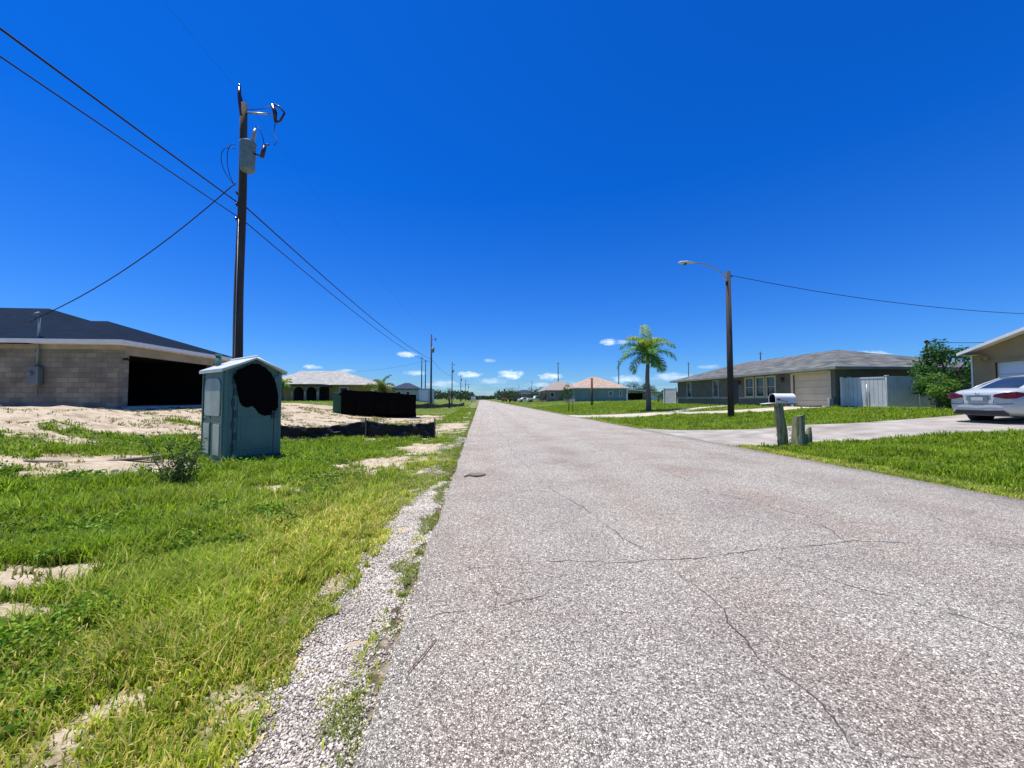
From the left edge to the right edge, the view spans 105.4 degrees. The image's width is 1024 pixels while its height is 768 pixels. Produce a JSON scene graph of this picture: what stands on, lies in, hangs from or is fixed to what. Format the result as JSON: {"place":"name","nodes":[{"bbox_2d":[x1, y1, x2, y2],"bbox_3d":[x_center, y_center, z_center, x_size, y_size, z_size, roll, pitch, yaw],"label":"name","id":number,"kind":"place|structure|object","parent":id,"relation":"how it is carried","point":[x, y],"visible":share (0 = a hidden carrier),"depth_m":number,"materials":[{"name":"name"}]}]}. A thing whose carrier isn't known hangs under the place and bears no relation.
{"place":"outdoors","nodes":[
{"label":"outdoors","id":0,"kind":"place"},
{"bbox_2d":[1,404,445,594],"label":"sand","id":1,"kind":"structure","parent":0,"point":[31,572],"depth_m":12.40,"materials":[{"name":"beige sand"}]},
{"bbox_2d":[0,400,476,767],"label":"grass","id":2,"kind":"structure","parent":0,"point":[308,563],"depth_m":2.69,"materials":[{"name":"green plant"}]},
{"bbox_2d":[0,399,1023,767],"bbox_3d":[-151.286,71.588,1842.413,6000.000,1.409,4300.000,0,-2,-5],"label":"ground","id":3,"kind":"structure","parent":0,"point":[100,419],"depth_m":7.29,"materials":[{"name":"beige sand"}]},
{"bbox_2d":[23,460,62,461],"bbox_3d":[-8.727,1.435,7.261,0.550,0.057,0.060,0,-2,-13],"label":"broken board","id":4,"kind":"object","parent":3,"relation":"on","point":[42,460],"visible":0.97,"depth_m":7.24,"materials":[{"name":"grey wood"}]},
{"bbox_2d":[0,308,231,408],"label":"unfinished house","id":5,"kind":"structure","parent":3,"relation":"on","point":[54,358],"depth_m":15.63,"materials":[{"name":"concrete"}]},
{"bbox_2d":[106,455,161,460],"bbox_3d":[-7.707,1.513,8.012,0.850,0.086,0.263,1,-2,-23],"label":"broken board","id":6,"kind":"object","parent":3,"relation":"on","point":[139,458],"visible":0.95,"depth_m":7.93,"materials":[{"name":"grey wood"}]},
{"bbox_2d":[132,428,215,484],"bbox_3d":[-5.258,1.159,6.092,0.985,0.912,0.948,1,-3,-31],"label":"tall weed","id":7,"kind":"object","parent":3,"relation":"on","point":[179,466],"visible":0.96,"depth_m":6.04,"materials":[{"name":"green plant"}]},
{"bbox_2d":[0,419,420,745],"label":"weeds","id":8,"kind":"object","parent":3,"relation":"on","point":[189,539],"visible":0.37,"depth_m":3.68,"materials":[{"name":"green plant"}]},
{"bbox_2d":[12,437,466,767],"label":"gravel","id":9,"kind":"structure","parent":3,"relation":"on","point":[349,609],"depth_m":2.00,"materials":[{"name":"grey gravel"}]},
{"bbox_2d":[199,354,287,463],"bbox_3d":[-6.101,0.525,8.845,1.375,2.390,1.285,-2,-3,35],"label":"portable toilet","id":10,"kind":"object","parent":3,"relation":"on","point":[241,405],"visible":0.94,"depth_m":8.43,"materials":[{"name":"green plastic"}]},
{"bbox_2d":[230,374,275,456],"bbox_3d":[-5.605,0.677,8.485,0.116,1.740,0.845,-2,-3,35],"label":"door","id":11,"kind":"structure","parent":10,"relation":"in","point":[252,431],"depth_m":8.41,"materials":[{"name":"teal plastic"}]},
{"bbox_2d":[221,84,285,358],"bbox_3d":[-8.860,-4.169,13.140,1.970,12.523,0.646,0,-2,6],"label":"utility pole","id":12,"kind":"object","parent":3,"relation":"on","point":[247,154],"visible":0.94,"depth_m":13.26,"materials":[{"name":"brown wood"}]},
{"bbox_2d":[0,56,236,215],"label":"power line","id":13,"kind":"object","parent":12,"relation":"attached to","point":[10,63],"visible":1,"depth_m":8.42,"materials":[{"name":"black rubber"}]},
{"bbox_2d":[0,27,237,202],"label":"power line","id":14,"kind":"object","parent":12,"relation":"attached to","point":[58,71],"visible":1,"depth_m":8.50,"materials":[{"name":"black rubber"}]},
{"bbox_2d":[36,182,235,317],"bbox_3d":[-13.996,-4.730,14.270,9.328,4.280,0.034,0,-2,12],"label":"service drop","id":15,"kind":"object","parent":12,"relation":"attached to","point":[144,255],"visible":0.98,"depth_m":14.08,"materials":[{"name":"black rubber"}]},
{"bbox_2d":[241,94,425,330],"bbox_3d":[-11.529,-8.782,39.691,0.005,0.705,52.530,0,-2,-5],"label":"power line","id":16,"kind":"object","parent":12,"relation":"attached to","point":[328,211],"visible":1,"depth_m":21.42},
{"bbox_2d":[246,222,430,362],"bbox_3d":[-11.504,-4.321,39.536,0.034,0.761,52.502,0,-2,-5],"label":"power line","id":17,"kind":"object","parent":12,"relation":"attached to","point":[315,280],"visible":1,"depth_m":18.46,"materials":[{"name":"black rubber"}]},
{"bbox_2d":[247,207,430,358],"bbox_3d":[-11.404,-4.857,39.565,0.045,0.798,52.502,0,-2,-5],"label":"power line","id":18,"kind":"object","parent":12,"relation":"attached to","point":[316,270],"visible":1,"depth_m":18.66,"materials":[{"name":"black rubber"}]},
{"bbox_2d":[281,378,293,400],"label":"palm tree","id":19,"kind":"object","parent":3,"relation":"on","point":[285,384],"visible":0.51,"depth_m":47.78,"materials":[{"name":"green plant"}]},
{"bbox_2d":[282,371,395,400],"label":"yellow house","id":20,"kind":"structure","parent":3,"relation":"on","point":[315,385],"depth_m":54.50,"materials":[{"name":"paint"}]},
{"bbox_2d":[339,387,347,392],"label":"window","id":21,"kind":"structure","parent":20,"relation":"in","point":[341,389],"depth_m":54.60,"materials":[{"name":"white paint"}]},
{"bbox_2d":[280,417,435,438],"bbox_3d":[-5.750,1.503,13.411,6.119,0.915,0.822,0,-2,-11],"label":"silt fence","id":22,"kind":"object","parent":3,"relation":"on","point":[366,428],"visible":0.67,"depth_m":13.77,"materials":[{"name":"black fabric"}]},
{"bbox_2d":[333,390,415,416],"bbox_3d":[-9.858,1.433,28.412,5.561,1.909,2.570,1,-2,-16],"label":"dumpster","id":23,"kind":"object","parent":3,"relation":"on","point":[365,403],"visible":0.96,"depth_m":27.26,"materials":[{"name":"black metal"}]},
{"bbox_2d":[364,375,396,392],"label":"palm tree","id":24,"kind":"object","parent":3,"relation":"on","point":[382,386],"visible":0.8,"depth_m":40.80,"materials":[{"name":"green plant"}]},
{"bbox_2d":[307,447,462,767],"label":"grass","id":25,"kind":"structure","parent":3,"relation":"on","point":[404,581],"depth_m":1.74,"materials":[{"name":"green plant"}]},
{"bbox_2d":[392,383,433,402],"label":"blue roof house","id":26,"kind":"structure","parent":3,"relation":"on","point":[422,394],"depth_m":82.82,"materials":[{"name":"green paint"}]},
{"bbox_2d":[419,391,427,400],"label":"garage door","id":27,"kind":"structure","parent":26,"relation":"in","point":[423,395],"depth_m":82.82,"materials":[{"name":"white paint"}]},
{"bbox_2d":[420,357,423,387],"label":"utility pole","id":28,"kind":"object","parent":3,"relation":"on","point":[421,358],"visible":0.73,"depth_m":104.46,"materials":[{"name":"grey wood"}]},
{"bbox_2d":[430,334,435,403],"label":"utility pole","id":29,"kind":"object","parent":3,"relation":"on","point":[432,349],"visible":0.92,"depth_m":65.51,"materials":[{"name":"brown wood"}]},
{"bbox_2d":[434,389,443,398],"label":"leafy tree","id":30,"kind":"object","parent":3,"relation":"on","point":[436,393],"visible":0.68,"depth_m":168.04,"materials":[{"name":"green plant"}]},
{"bbox_2d":[416,402,463,408],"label":"silt fence","id":31,"kind":"object","parent":3,"relation":"on","point":[428,405],"visible":0.65,"depth_m":57.04,"materials":[{"name":"black fabric"}]},
{"bbox_2d":[441,387,453,400],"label":"leafy tree","id":32,"kind":"object","parent":3,"relation":"on","point":[446,395],"visible":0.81,"depth_m":147.44,"materials":[{"name":"green plant"}]},
{"bbox_2d":[451,362,454,402],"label":"utility pole","id":33,"kind":"object","parent":3,"relation":"on","point":[452,384],"visible":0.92,"depth_m":114.64,"materials":[{"name":"grey wood"}]},
{"bbox_2d":[455,392,465,400],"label":"leafy tree","id":34,"kind":"object","parent":3,"relation":"on","point":[458,393],"visible":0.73,"depth_m":188.10,"materials":[{"name":"green plant"}]},
{"bbox_2d":[463,395,495,399],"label":"woods","id":35,"kind":"object","parent":3,"relation":"on","point":[479,397],"visible":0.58,"depth_m":645.00,"materials":[{"name":"green plant"}]},
{"bbox_2d":[501,388,515,402],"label":"leafy tree","id":36,"kind":"object","parent":3,"relation":"on","point":[510,398],"visible":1,"depth_m":128.15,"materials":[{"name":"green plant"}]},
{"bbox_2d":[509,390,520,400],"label":"leafy tree","id":37,"kind":"object","parent":3,"relation":"on","point":[518,394],"visible":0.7,"depth_m":137.15,"materials":[{"name":"green plant"}]},
{"bbox_2d":[513,390,536,400],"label":"house","id":38,"kind":"structure","parent":3,"relation":"on","point":[524,393],"depth_m":150.89,"materials":[{"name":"white paint"}]},
{"bbox_2d":[526,396,539,401],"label":"parked car","id":39,"kind":"object","parent":3,"relation":"on","point":[533,398],"visible":0.54,"depth_m":112.22,"materials":[{"name":"white paint"}]},
{"bbox_2d":[527,387,539,400],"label":"leafy tree","id":40,"kind":"object","parent":3,"relation":"on","point":[534,393],"visible":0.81,"depth_m":128.68,"materials":[{"name":"green plant"}]},
{"bbox_2d":[538,392,545,401],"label":"leafy tree","id":41,"kind":"object","parent":3,"relation":"on","point":[543,397],"visible":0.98,"depth_m":101.84,"materials":[{"name":"green plant"}]},
{"bbox_2d":[538,382,567,401],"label":"tan roof house","id":42,"kind":"structure","parent":3,"relation":"on","point":[552,391],"depth_m":101.34,"materials":[{"name":"white paint"}]},
{"bbox_2d":[434,389,677,399],"bbox_3d":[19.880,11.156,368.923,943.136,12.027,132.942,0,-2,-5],"label":"woods","id":43,"kind":"object","parent":3,"relation":"on","point":[498,394],"visible":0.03,"depth_m":315.48,"materials":[{"name":"green plant"}]},
{"bbox_2d":[560,389,573,402],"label":"leafy tree","id":44,"kind":"object","parent":3,"relation":"on","point":[564,398],"visible":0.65,"depth_m":76.60,"materials":[{"name":"green plant"}]},
{"bbox_2d":[563,384,572,411],"bbox_3d":[5.707,1.389,39.310,1.020,3.248,0.965,-2,-3,39],"label":"young tree","id":45,"kind":"object","parent":3,"relation":"on","point":[565,389],"visible":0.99,"depth_m":39.23,"materials":[{"name":"green plant"}]},
{"bbox_2d":[591,378,592,404],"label":"post","id":46,"kind":"object","parent":3,"relation":"on","point":[591,391],"visible":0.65,"depth_m":48.97,"materials":[{"name":"brown wood"}]},
{"bbox_2d":[561,377,629,401],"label":"pink roof house","id":47,"kind":"structure","parent":3,"relation":"on","point":[604,390],"depth_m":80.27,"materials":[{"name":"blue paint"}]},
{"bbox_2d":[626,380,642,392],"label":"leafy tree","id":48,"kind":"object","parent":3,"relation":"on","point":[634,384],"visible":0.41,"depth_m":132.82,"materials":[{"name":"green plant"}]},
{"bbox_2d":[627,389,661,399],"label":"white roof shed","id":49,"kind":"structure","parent":3,"relation":"on","point":[637,396],"depth_m":99.20,"materials":[{"name":"paint"}]},
{"bbox_2d":[617,325,676,410],"bbox_3d":[10.472,-1.275,30.127,4.662,7.153,3.699,0,-2,-5],"label":"palm tree","id":50,"kind":"object","parent":3,"relation":"on","point":[647,347],"visible":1,"depth_m":29.93,"materials":[{"name":"green plant"}]},
{"bbox_2d":[640,383,654,392],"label":"leafy tree","id":51,"kind":"object","parent":3,"relation":"on","point":[651,387],"visible":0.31,"depth_m":135.84,"materials":[{"name":"green plant"}]},
{"bbox_2d":[651,389,662,401],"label":"bush","id":52,"kind":"object","parent":3,"relation":"on","point":[659,395],"visible":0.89,"depth_m":52.74,"materials":[{"name":"green plant"}]},
{"bbox_2d":[663,388,676,403],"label":"vinyl fence","id":53,"kind":"object","parent":3,"relation":"on","point":[672,397],"visible":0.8,"depth_m":41.27,"materials":[{"name":"white plastic"}]},
{"bbox_2d":[678,261,733,416],"bbox_3d":[10.040,-2.165,20.079,3.034,8.313,0.309,0,-2,-9],"label":"street lamp","id":54,"kind":"object","parent":3,"relation":"on","point":[730,378],"visible":0.98,"depth_m":20.18,"materials":[{"name":"brown wood"}]},
{"bbox_2d":[733,275,1023,313],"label":"service drop","id":55,"kind":"object","parent":54,"relation":"attached to","point":[872,299],"visible":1,"depth_m":21.34,"materials":[{"name":"black rubber"}]},
{"bbox_2d":[507,399,1023,499],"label":"grass","id":56,"kind":"structure","parent":3,"relation":"on","point":[939,455],"depth_m":9.62,"materials":[{"name":"green plant"}]},
{"bbox_2d":[760,394,797,445],"bbox_3d":[7.417,1.084,10.850,0.915,1.636,0.357,0,-2,-5],"label":"mailbox","id":57,"kind":"object","parent":3,"relation":"on","point":[778,402],"visible":0.98,"depth_m":10.75,"materials":[{"name":"white paint"}]},
{"bbox_2d":[791,415,804,445],"bbox_3d":[7.736,1.345,10.557,0.331,1.040,0.384,-1,-2,24],"label":"wooden stump","id":58,"kind":"object","parent":3,"relation":"on","point":[798,431],"visible":0.8,"depth_m":10.43,"materials":[{"name":"grey wood"}]},
{"bbox_2d":[805,427,812,443],"bbox_3d":[8.059,1.519,10.643,0.246,0.699,0.174,0,-2,-5],"label":"wooden stump","id":59,"kind":"object","parent":3,"relation":"on","point":[808,435],"visible":0.58,"depth_m":10.60,"materials":[{"name":"grey wood"}]},
{"bbox_2d":[670,350,971,407],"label":"grey house","id":60,"kind":"structure","parent":3,"relation":"on","point":[810,379],"depth_m":25.92,"materials":[{"name":"grey stucco"},{"name":"weathered grey shingle"},{"name":"cream paint"}]},
{"bbox_2d":[686,382,691,397],"bbox_3d":[17.278,0.584,37.946,0.115,1.510,0.900,0,-2,-5],"label":"window","id":61,"kind":"structure","parent":60,"relation":"in","point":[689,384],"depth_m":38.01,"materials":[{"name":"grey glass"}]},
{"bbox_2d":[712,380,718,397],"bbox_3d":[17.627,0.420,33.688,0.115,1.510,0.850,0,-2,-5],"label":"window","id":62,"kind":"structure","parent":60,"relation":"in","point":[715,383],"depth_m":33.81,"materials":[{"name":"grey glass"}]},
{"bbox_2d":[734,380,738,403],"bbox_3d":[17.900,0.676,31.115,0.050,2.020,0.800,0,-2,-5],"label":"door","id":63,"kind":"structure","parent":60,"relation":"in","point":[736,387],"depth_m":31.06,"materials":[{"name":"metal"}]},
{"bbox_2d":[744,377,753,396],"bbox_3d":[17.973,0.258,29.480,0.115,1.510,1.000,0,-2,-5],"label":"window","id":64,"kind":"structure","parent":60,"relation":"in","point":[749,382],"depth_m":29.55,"materials":[{"name":"white glass"}]},
{"bbox_2d":[755,376,764,396],"bbox_3d":[18.065,0.215,28.360,0.115,1.510,0.950,0,-2,-5],"label":"window","id":65,"kind":"structure","parent":60,"relation":"in","point":[759,381],"depth_m":28.39,"materials":[{"name":"grey glass"}]},
{"bbox_2d":[765,375,775,396],"bbox_3d":[18.151,0.175,27.314,0.115,1.510,0.950,0,-2,-5],"label":"window","id":66,"kind":"structure","parent":60,"relation":"in","point":[770,381],"depth_m":27.41,"materials":[{"name":"grey glass"}]},
{"bbox_2d":[794,373,828,406],"bbox_3d":[18.486,0.394,24.045,0.040,2.040,2.600,0,-2,-5],"label":"garage door","id":67,"kind":"structure","parent":60,"relation":"in","point":[810,394],"depth_m":24.04,"materials":[{"name":"beige paint"}]},
{"bbox_2d":[839,375,944,407],"bbox_3d":[20.753,0.440,21.161,4.581,1.888,1.091,-1,-2,20],"label":"vinyl fence","id":68,"kind":"object","parent":3,"relation":"on","point":[897,391],"visible":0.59,"depth_m":21.06,"materials":[{"name":"plastic"}]},
{"bbox_2d":[913,372,963,408],"bbox_3d":[19.704,0.405,18.016,1.794,1.984,1.556,0,-2,-5],"label":"bush","id":69,"kind":"object","parent":3,"relation":"on","point":[943,389],"visible":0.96,"depth_m":17.81,"materials":[{"name":"green plant"}]},
{"bbox_2d":[906,338,971,408],"bbox_3d":[21.540,-0.451,19.155,3.048,3.724,2.741,-2,-3,40],"label":"leafy tree","id":70,"kind":"object","parent":3,"relation":"on","point":[930,356],"visible":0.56,"depth_m":19.13,"materials":[{"name":"green plant"}]},
{"bbox_2d":[956,327,1023,387],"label":"tan house","id":71,"kind":"structure","parent":3,"relation":"on","point":[1002,356],"depth_m":15.71,"materials":[{"name":"paint"}]},
{"bbox_2d":[998,361,1023,378],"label":"garage door","id":72,"kind":"structure","parent":71,"relation":"in","point":[1005,369],"depth_m":15.42,"materials":[{"name":"white metal"}]},
{"bbox_3d":[23.409,-0.598,21.927,0.319,3.782,0.100,0,-2,-5],"label":"service mast","id":73,"kind":"object","parent":3,"relation":"on","visible":0},
{"bbox_2d":[929,341,983,342],"bbox_3d":[26.428,-2.509,21.044,6.374,0.495,0.026,-1,-2,17],"label":"service drop","id":74,"kind":"object","parent":73,"relation":"attached to","point":[960,342],"visible":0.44,"depth_m":21.56,"materials":[{"name":"black rubber"}]},
{"bbox_2d":[0,0,1023,398],"label":"sky","id":75,"kind":"structure","parent":0,"point":[530,181],"materials":[{"name":"blue"}]},
{"bbox_2d":[352,400,1023,767],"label":"road","id":76,"kind":"structure","parent":0,"point":[589,593],"depth_m":2.35,"materials":[{"name":"grey asphalt"}]},
{"bbox_2d":[408,638,436,671],"bbox_3d":[-0.459,1.401,2.026,0.009,0.008,0.282,-1,-2,18],"label":"twig","id":77,"kind":"object","parent":76,"relation":"on","point":[421,655],"visible":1,"depth_m":2.01,"materials":[{"name":"brown wood"}]},
{"bbox_2d":[464,473,485,476],"bbox_3d":[-0.645,1.570,6.765,0.378,0.042,0.259,0,-2,-5],"label":"road debris","id":78,"kind":"object","parent":76,"relation":"on","point":[477,474],"visible":1,"depth_m":6.71,"materials":[{"name":"brown rubber"}]},
{"bbox_2d":[569,407,819,417],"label":"driveway","id":79,"kind":"structure","parent":0,"point":[669,413],"depth_m":25.59,"materials":[{"name":"concrete"}]},
{"bbox_2d":[666,405,736,411],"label":"path","id":80,"kind":"structure","parent":0,"point":[682,410],"depth_m":29.81,"materials":[{"name":"concrete"}]},
{"bbox_2d":[644,414,1023,445],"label":"driveway","id":81,"kind":"structure","parent":0,"point":[864,431],"depth_m":12.61,"materials":[{"name":"concrete"}]},
{"bbox_2d":[948,375,1023,420],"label":"parked car","id":82,"kind":"object","parent":81,"relation":"on","point":[992,399],"visible":0.99,"depth_m":12.33,"materials":[{"name":"silver metal"}]}
]}

